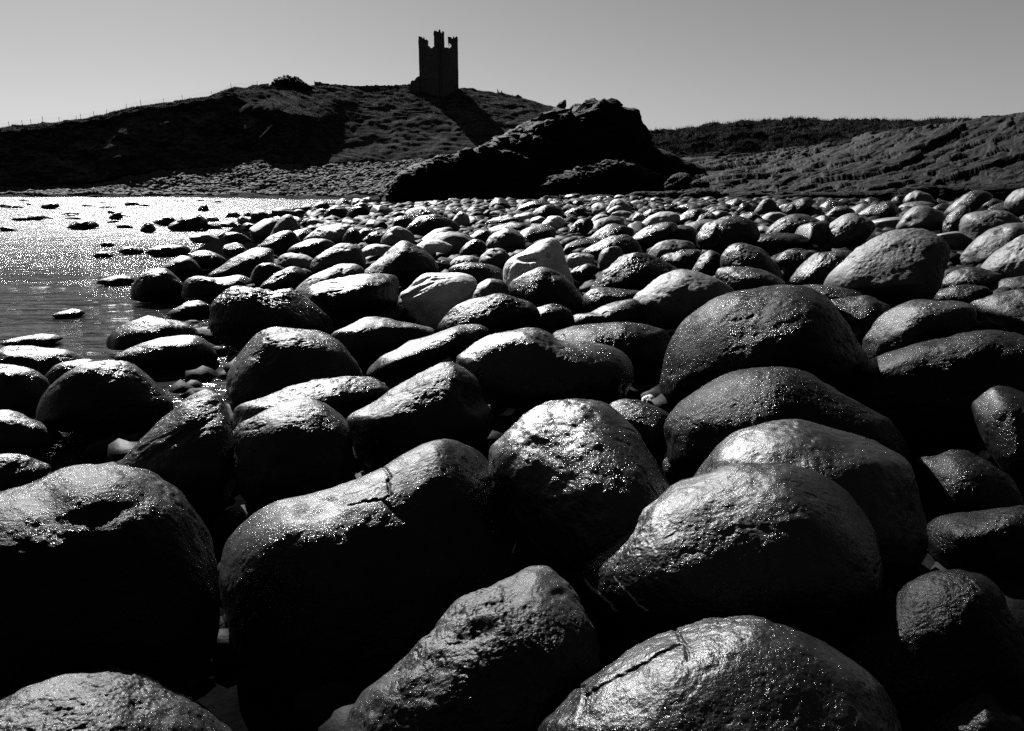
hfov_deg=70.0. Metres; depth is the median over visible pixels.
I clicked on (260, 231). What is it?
boulder
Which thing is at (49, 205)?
boulder
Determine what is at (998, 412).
boulder
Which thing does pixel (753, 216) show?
boulder
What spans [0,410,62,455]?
boulder
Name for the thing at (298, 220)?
boulder
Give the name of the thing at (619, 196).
boulder
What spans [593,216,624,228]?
boulder
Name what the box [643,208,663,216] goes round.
boulder
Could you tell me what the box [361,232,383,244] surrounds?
boulder
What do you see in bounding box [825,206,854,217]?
boulder
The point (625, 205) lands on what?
boulder
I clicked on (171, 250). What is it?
boulder
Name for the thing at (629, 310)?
boulder
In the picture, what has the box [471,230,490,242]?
boulder
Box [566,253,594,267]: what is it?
boulder
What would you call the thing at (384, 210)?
boulder
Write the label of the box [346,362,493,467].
boulder
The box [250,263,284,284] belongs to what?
boulder
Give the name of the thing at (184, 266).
boulder
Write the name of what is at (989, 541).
boulder
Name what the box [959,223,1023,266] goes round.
boulder
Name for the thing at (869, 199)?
boulder
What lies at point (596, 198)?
boulder
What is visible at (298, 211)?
boulder
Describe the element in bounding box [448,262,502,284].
boulder
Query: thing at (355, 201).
boulder
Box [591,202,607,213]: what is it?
boulder
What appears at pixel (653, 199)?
boulder
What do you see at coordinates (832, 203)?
boulder
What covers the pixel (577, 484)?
boulder
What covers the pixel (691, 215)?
boulder
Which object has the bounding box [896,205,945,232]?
boulder
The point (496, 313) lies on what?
boulder
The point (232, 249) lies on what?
boulder
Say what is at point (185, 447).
boulder
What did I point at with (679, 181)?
rock
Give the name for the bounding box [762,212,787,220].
boulder
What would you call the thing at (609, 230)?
boulder
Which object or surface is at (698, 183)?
rock
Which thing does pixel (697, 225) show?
boulder
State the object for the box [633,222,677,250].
boulder
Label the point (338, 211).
boulder
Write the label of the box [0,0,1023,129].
sky
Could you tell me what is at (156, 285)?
boulder
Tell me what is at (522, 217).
boulder
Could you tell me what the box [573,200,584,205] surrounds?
boulder
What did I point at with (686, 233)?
boulder
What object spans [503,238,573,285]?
boulder
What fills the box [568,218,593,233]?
boulder
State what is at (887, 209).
boulder
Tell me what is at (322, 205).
boulder
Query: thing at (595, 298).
boulder
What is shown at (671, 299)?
boulder
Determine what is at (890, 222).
boulder
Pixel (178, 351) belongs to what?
boulder
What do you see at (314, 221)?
boulder
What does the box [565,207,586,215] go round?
boulder
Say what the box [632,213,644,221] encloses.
boulder
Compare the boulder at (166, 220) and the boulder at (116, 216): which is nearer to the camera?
the boulder at (166, 220)
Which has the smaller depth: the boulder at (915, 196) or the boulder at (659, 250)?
the boulder at (659, 250)
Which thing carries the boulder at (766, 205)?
on the bed cobbles at (327, 705)
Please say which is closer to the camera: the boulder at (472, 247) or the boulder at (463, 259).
the boulder at (463, 259)
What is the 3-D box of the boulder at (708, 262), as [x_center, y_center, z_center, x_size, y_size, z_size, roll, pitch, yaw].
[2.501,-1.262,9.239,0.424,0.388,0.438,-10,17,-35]
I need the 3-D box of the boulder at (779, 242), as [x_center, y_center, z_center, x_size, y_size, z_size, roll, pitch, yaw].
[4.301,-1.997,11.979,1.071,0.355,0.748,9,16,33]
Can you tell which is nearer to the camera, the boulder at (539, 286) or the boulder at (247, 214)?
the boulder at (539, 286)
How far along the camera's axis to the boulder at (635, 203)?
26.40 m
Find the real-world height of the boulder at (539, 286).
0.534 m
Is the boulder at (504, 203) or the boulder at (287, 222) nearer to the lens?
the boulder at (287, 222)
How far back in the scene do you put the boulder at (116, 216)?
37.92 m
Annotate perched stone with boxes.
[556,100,565,108]
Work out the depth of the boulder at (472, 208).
25.04 m
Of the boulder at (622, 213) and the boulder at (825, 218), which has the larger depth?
the boulder at (622, 213)
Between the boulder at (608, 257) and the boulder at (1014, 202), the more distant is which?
the boulder at (1014, 202)
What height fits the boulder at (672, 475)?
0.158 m
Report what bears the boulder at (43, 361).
on the sea water
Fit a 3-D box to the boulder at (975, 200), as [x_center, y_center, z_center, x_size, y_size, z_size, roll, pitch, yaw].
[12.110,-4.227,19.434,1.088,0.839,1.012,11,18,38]
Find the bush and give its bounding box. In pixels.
[269,75,311,90]
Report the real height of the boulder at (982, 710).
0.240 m
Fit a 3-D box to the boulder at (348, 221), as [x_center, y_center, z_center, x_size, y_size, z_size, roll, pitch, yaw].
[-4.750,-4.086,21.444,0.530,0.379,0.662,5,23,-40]
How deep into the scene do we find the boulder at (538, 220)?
18.40 m
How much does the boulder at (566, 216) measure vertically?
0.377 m
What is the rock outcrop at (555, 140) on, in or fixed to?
on the beach ground at (231, 699)
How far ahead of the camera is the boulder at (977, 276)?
7.80 m
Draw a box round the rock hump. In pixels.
[534,159,666,198]
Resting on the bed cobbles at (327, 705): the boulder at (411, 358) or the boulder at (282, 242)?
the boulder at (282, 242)
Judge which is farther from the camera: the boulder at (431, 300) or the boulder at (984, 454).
the boulder at (431, 300)
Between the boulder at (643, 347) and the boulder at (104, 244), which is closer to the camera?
the boulder at (643, 347)
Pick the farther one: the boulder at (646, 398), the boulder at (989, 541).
the boulder at (646, 398)
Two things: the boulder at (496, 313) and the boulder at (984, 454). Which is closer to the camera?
the boulder at (984, 454)
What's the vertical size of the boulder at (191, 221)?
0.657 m
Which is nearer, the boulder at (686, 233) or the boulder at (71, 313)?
the boulder at (71, 313)
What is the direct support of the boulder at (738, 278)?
on the beach ground at (231, 699)
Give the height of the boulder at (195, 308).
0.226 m
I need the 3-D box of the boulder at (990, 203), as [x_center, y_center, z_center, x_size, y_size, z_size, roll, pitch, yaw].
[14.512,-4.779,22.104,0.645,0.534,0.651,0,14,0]
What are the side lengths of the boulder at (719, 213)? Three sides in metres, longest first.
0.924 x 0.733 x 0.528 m
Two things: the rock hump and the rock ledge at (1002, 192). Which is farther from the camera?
the rock hump
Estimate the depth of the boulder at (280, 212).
35.17 m
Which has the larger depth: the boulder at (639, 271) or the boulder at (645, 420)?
the boulder at (639, 271)
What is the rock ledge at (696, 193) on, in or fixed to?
on the beach ground at (231, 699)
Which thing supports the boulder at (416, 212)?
on the beach ground at (231, 699)
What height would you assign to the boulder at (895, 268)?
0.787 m
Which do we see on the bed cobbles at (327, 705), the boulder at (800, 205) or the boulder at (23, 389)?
the boulder at (800, 205)
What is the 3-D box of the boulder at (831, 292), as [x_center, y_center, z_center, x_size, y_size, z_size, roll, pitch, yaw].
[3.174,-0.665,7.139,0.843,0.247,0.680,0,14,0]
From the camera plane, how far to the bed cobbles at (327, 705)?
6.26 m
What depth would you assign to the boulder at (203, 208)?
50.33 m
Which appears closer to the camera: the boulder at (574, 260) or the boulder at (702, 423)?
the boulder at (702, 423)
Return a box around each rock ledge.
[542,193,614,200]
[624,188,773,199]
[779,183,1023,201]
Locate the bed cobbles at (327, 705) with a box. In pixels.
[103,195,1023,730]
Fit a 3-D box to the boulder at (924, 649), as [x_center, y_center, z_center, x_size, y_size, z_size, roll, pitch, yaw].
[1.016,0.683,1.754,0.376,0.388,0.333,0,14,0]
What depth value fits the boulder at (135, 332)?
7.38 m
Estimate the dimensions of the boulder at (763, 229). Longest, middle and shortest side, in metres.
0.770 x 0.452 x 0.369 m
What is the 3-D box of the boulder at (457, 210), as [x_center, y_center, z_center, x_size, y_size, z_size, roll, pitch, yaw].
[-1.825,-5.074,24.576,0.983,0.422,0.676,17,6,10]
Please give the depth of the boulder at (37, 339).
7.71 m
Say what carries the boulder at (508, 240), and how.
on the bed cobbles at (327, 705)
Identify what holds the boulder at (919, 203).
on the beach ground at (231, 699)
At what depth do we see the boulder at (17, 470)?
3.96 m
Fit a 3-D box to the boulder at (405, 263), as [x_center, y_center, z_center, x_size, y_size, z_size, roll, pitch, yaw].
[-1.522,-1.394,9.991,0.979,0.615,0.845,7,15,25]
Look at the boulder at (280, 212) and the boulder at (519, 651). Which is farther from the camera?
the boulder at (280, 212)
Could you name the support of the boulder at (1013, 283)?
on the beach ground at (231, 699)
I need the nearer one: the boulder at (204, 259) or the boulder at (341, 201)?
the boulder at (204, 259)
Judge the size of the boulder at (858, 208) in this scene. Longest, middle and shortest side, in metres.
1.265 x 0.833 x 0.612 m
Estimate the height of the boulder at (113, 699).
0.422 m
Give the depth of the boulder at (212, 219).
35.58 m
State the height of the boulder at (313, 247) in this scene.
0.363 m
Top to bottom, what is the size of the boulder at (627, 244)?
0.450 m
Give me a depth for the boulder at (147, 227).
27.12 m
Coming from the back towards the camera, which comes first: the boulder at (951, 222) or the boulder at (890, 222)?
the boulder at (890, 222)
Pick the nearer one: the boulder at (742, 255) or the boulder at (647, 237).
the boulder at (742, 255)
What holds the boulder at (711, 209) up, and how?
on the beach ground at (231, 699)
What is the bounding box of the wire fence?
[8,82,257,124]
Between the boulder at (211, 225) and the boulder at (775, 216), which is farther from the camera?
the boulder at (211, 225)
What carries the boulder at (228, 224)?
on the beach ground at (231, 699)
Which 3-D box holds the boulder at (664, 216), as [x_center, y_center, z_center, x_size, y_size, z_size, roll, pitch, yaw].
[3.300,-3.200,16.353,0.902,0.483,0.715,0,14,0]
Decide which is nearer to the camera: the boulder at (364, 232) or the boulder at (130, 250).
the boulder at (364, 232)
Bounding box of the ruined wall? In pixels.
[314,81,409,88]
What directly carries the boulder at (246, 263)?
on the bed cobbles at (327, 705)
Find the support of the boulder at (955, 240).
on the beach ground at (231, 699)
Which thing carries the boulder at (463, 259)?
on the beach ground at (231, 699)
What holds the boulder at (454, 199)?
on the beach ground at (231, 699)
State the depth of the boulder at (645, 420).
3.41 m
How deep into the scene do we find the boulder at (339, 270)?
8.99 m
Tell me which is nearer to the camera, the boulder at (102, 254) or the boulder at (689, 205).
the boulder at (102, 254)
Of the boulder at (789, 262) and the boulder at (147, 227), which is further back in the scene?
the boulder at (147, 227)
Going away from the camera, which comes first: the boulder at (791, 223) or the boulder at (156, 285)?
the boulder at (156, 285)
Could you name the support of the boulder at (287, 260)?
on the bed cobbles at (327, 705)
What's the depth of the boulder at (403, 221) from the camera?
18.03 m
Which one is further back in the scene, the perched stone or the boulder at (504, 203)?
the perched stone
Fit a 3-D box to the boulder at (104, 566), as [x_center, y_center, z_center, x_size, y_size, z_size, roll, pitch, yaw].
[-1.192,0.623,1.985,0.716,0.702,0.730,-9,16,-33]
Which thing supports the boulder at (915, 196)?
on the bed cobbles at (327, 705)
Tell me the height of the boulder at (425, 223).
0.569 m
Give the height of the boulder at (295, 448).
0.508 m
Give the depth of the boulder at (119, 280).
12.58 m
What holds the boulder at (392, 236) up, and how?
on the beach ground at (231, 699)
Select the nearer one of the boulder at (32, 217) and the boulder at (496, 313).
the boulder at (496, 313)
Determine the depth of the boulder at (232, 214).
40.04 m
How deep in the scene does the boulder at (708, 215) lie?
16.88 m
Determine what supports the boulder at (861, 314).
on the bed cobbles at (327, 705)
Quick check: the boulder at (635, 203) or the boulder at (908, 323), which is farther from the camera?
the boulder at (635, 203)
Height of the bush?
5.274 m
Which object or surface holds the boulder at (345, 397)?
on the beach ground at (231, 699)
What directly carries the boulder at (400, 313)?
on the bed cobbles at (327, 705)
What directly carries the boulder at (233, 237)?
on the beach ground at (231, 699)
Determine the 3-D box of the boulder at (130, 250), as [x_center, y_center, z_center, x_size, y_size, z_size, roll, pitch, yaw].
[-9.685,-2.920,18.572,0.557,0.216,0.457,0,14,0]
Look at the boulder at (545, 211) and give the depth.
19.66 m
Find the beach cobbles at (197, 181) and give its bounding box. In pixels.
[0,158,426,196]
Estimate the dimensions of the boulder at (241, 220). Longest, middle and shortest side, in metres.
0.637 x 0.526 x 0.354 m
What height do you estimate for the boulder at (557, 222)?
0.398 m
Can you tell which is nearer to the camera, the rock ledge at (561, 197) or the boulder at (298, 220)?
the boulder at (298, 220)
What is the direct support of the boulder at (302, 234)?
on the beach ground at (231, 699)
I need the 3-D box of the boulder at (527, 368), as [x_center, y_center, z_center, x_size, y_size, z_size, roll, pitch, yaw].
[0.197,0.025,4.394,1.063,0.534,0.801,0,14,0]
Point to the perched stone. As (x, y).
(561, 104)
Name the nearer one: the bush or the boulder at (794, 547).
the boulder at (794, 547)
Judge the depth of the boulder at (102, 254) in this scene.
17.54 m
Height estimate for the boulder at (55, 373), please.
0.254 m
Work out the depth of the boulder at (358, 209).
24.71 m
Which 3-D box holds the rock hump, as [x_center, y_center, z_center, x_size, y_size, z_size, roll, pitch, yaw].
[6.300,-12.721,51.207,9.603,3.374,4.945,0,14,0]
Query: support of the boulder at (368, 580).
on the beach ground at (231, 699)
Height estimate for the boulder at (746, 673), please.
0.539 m
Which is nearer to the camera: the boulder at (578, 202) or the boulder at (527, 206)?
the boulder at (527, 206)
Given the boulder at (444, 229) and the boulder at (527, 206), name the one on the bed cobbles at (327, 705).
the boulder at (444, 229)
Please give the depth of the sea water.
15.07 m
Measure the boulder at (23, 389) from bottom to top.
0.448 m
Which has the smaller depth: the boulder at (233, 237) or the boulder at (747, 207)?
the boulder at (233, 237)
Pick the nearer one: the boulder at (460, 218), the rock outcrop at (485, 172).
the boulder at (460, 218)
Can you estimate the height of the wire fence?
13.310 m
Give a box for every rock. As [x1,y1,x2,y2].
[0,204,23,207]
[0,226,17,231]
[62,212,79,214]
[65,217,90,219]
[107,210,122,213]
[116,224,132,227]
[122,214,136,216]
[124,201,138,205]
[664,172,695,190]
[683,179,709,189]
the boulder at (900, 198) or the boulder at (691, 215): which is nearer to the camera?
the boulder at (691, 215)
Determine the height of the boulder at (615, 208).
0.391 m
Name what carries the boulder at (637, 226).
on the beach ground at (231, 699)
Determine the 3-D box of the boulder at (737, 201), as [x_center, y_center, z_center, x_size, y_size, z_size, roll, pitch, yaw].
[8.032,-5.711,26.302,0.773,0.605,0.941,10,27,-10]
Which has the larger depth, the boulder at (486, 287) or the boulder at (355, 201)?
the boulder at (355, 201)
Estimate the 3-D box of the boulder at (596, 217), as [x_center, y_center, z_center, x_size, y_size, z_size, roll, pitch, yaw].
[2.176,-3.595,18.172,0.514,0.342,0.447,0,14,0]
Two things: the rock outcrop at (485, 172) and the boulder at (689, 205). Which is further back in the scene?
the rock outcrop at (485, 172)
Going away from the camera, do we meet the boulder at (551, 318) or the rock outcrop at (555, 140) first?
the boulder at (551, 318)
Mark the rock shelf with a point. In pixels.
(986, 150)
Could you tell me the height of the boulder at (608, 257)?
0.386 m
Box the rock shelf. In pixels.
[668,112,1023,196]
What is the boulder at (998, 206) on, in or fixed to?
on the beach ground at (231, 699)
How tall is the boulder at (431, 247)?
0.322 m
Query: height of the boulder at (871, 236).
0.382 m
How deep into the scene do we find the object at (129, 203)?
66.33 m
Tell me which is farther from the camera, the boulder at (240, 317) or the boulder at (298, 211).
the boulder at (298, 211)
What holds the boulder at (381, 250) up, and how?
on the beach ground at (231, 699)
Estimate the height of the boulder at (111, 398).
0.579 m
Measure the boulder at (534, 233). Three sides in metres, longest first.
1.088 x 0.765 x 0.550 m
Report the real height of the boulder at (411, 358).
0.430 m
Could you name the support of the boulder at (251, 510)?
on the beach ground at (231, 699)
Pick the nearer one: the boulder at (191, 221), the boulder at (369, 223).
the boulder at (369, 223)
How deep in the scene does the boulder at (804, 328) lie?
3.78 m
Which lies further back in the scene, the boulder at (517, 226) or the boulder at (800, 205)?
the boulder at (800, 205)
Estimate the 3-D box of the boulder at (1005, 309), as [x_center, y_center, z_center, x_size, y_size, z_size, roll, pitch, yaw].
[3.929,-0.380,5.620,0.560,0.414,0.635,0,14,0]
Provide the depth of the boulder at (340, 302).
6.99 m
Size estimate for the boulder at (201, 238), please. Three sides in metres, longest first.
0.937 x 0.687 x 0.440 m
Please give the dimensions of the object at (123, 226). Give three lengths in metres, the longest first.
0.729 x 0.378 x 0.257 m
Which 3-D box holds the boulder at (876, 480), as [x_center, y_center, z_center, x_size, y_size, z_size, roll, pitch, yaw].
[0.944,0.440,2.396,0.707,0.530,0.676,0,14,0]
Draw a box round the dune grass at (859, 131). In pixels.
[649,115,974,153]
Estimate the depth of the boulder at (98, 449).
4.53 m
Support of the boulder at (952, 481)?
on the bed cobbles at (327, 705)
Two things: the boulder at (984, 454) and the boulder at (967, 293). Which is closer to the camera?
the boulder at (984, 454)
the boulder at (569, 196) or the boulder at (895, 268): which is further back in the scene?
the boulder at (569, 196)
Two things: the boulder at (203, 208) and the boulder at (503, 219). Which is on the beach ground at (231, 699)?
the boulder at (503, 219)
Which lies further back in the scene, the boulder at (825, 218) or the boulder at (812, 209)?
the boulder at (812, 209)
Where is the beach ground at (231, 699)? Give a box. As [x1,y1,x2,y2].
[163,199,1023,730]
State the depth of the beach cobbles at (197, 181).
136.20 m
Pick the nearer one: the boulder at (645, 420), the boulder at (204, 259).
the boulder at (645, 420)
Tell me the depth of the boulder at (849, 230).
11.89 m
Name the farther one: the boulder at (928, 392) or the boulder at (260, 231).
the boulder at (260, 231)
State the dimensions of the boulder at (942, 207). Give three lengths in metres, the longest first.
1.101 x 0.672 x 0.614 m
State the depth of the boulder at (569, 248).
12.07 m
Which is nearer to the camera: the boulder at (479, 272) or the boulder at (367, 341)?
the boulder at (367, 341)
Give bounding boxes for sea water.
[0,197,351,473]
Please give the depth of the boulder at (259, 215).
33.31 m
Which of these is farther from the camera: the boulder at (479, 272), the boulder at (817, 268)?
the boulder at (479, 272)
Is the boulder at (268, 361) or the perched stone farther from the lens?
the perched stone
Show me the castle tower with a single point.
(438, 69)
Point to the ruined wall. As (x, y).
(361, 87)
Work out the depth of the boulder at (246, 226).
25.29 m
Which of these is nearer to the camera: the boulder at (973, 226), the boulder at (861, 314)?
the boulder at (861, 314)
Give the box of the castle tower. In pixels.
[408,29,458,96]
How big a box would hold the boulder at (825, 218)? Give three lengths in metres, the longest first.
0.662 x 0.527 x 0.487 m
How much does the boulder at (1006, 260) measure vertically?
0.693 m
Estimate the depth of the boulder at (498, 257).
10.39 m
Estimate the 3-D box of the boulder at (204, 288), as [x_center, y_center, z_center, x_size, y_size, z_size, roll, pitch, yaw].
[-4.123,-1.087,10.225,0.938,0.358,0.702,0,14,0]
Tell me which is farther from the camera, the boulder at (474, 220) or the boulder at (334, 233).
the boulder at (474, 220)
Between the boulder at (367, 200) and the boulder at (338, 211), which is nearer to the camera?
the boulder at (338, 211)
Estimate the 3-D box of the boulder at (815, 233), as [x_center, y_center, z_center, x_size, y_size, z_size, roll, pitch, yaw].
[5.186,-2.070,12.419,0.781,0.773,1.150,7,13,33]
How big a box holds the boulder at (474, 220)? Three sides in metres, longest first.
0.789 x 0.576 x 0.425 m
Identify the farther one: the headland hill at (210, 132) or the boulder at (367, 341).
the headland hill at (210, 132)
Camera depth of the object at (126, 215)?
41.91 m
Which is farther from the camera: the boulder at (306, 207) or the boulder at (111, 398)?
the boulder at (306, 207)
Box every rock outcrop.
[378,98,707,200]
[381,145,551,201]
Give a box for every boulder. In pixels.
[0,334,62,345]
[0,346,85,375]
[0,364,49,418]
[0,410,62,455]
[0,453,51,491]
[0,464,219,698]
[0,667,231,730]
[11,214,45,220]
[36,360,173,436]
[41,203,59,208]
[44,359,95,384]
[51,309,84,317]
[67,220,98,228]
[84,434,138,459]
[93,251,112,257]
[96,275,134,284]
[100,242,114,246]
[106,316,199,349]
[109,212,122,219]
[114,335,217,368]
[118,389,235,516]
[119,246,143,253]
[130,268,183,302]
[140,222,155,232]
[145,245,190,255]
[153,216,174,224]
[161,256,200,276]
[167,214,207,230]
[167,300,209,317]
[182,275,249,301]
[189,233,218,242]
[189,250,226,268]
[198,204,208,211]
[202,222,222,228]
[207,216,218,221]
[208,247,274,277]
[208,286,334,351]
[219,439,536,699]
[220,221,236,226]
[222,242,246,256]
[223,232,251,242]
[225,211,240,217]
[226,327,362,404]
[233,376,389,429]
[233,397,355,508]
[237,216,249,223]
[242,223,254,230]
[244,212,250,216]
[245,503,259,514]
[249,218,278,241]
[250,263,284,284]
[251,210,268,220]
[258,230,299,255]
[260,266,307,290]
[270,214,300,234]
[272,208,297,216]
[275,253,313,269]
[287,239,334,256]
[293,216,302,223]
[293,228,312,241]
[294,209,305,214]
[296,263,364,292]
[300,204,312,210]
[302,273,398,328]
[303,223,351,242]
[307,219,324,225]
[310,201,329,209]
[310,243,365,273]
[323,205,347,217]
[331,316,434,366]
[335,198,350,205]
[341,219,357,224]
[342,227,361,244]
[344,565,599,730]
[346,203,369,218]
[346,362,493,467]
[351,198,361,205]
[359,197,372,202]
[359,228,375,239]
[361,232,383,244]
[362,244,390,257]
[364,241,438,285]
[365,220,375,227]
[366,324,488,379]
[368,304,415,323]
[370,205,392,215]
[381,226,414,246]
[392,216,413,227]
[400,273,476,330]
[404,206,439,217]
[406,214,459,233]
[418,240,451,255]
[422,227,452,238]
[423,231,474,256]
[438,293,539,334]
[444,208,466,212]
[448,198,460,201]
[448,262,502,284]
[450,255,479,266]
[453,211,469,226]
[456,327,633,408]
[460,239,485,255]
[467,207,485,211]
[469,216,481,226]
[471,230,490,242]
[471,279,509,298]
[479,248,509,268]
[485,215,517,223]
[486,228,525,252]
[488,398,669,578]
[489,198,511,208]
[489,222,529,232]
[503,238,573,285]
[508,267,582,314]
[514,212,532,222]
[516,201,553,211]
[520,224,555,242]
[530,216,545,223]
[530,304,572,333]
[532,204,563,218]
[533,615,901,730]
[542,216,565,230]
[552,322,670,382]
[563,194,580,199]
[563,238,598,254]
[564,214,576,218]
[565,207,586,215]
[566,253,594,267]
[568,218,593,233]
[569,299,643,326]
[571,263,598,280]
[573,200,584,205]
[578,462,882,637]
[581,235,641,260]
[582,287,638,312]
[589,223,633,240]
[590,252,676,290]
[591,196,603,201]
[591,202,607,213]
[591,214,607,221]
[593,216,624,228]
[598,246,623,270]
[606,199,631,211]
[607,205,621,213]
[609,399,668,461]
[611,210,632,217]
[614,195,624,198]
[628,221,645,231]
[631,200,644,206]
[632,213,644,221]
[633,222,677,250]
[633,269,733,329]
[641,394,654,402]
[642,211,680,226]
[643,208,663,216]
[648,239,696,258]
[649,197,663,201]
[654,225,697,246]
[659,285,867,402]
[660,249,700,269]
[662,457,687,484]
[664,367,909,477]
[678,204,699,207]
[680,208,706,224]
[686,219,712,231]
[692,250,720,275]
[694,212,716,221]
[694,419,928,584]
[696,215,759,250]
[705,207,728,212]
[712,210,732,218]
[715,266,785,290]
[720,243,782,279]
[725,198,743,205]
[736,203,753,212]
[739,212,762,220]
[754,198,776,214]
[754,233,809,252]
[758,225,767,233]
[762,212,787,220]
[765,214,819,233]
[775,248,813,279]
[776,197,814,214]
[789,250,850,284]
[795,220,831,249]
[800,205,822,214]
[803,284,887,304]
[815,215,833,222]
[819,200,844,207]
[823,228,949,308]
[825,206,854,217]
[828,213,875,248]
[831,295,889,340]
[846,569,1023,730]
[849,203,868,213]
[853,330,1023,444]
[859,201,898,217]
[862,234,877,242]
[862,299,976,359]
[864,197,878,201]
[872,217,900,228]
[891,195,904,201]
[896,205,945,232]
[899,201,935,207]
[903,190,933,202]
[912,449,1023,515]
[922,690,1023,730]
[927,505,1023,584]
[932,284,992,303]
[933,203,949,210]
[936,231,971,250]
[941,204,970,232]
[941,267,1003,288]
[944,190,992,214]
[959,210,1020,244]
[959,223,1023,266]
[971,289,1023,334]
[971,386,1023,489]
[978,450,989,459]
[980,198,1001,208]
[980,234,1023,278]
[987,276,1023,290]
[988,202,1008,211]
[1004,188,1023,215]
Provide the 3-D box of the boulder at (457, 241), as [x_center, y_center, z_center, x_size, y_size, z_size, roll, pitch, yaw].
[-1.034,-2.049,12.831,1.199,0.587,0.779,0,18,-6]
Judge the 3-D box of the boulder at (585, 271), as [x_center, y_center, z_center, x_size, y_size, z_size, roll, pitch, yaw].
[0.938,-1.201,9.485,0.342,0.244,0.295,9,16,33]
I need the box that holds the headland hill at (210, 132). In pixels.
[0,83,554,199]

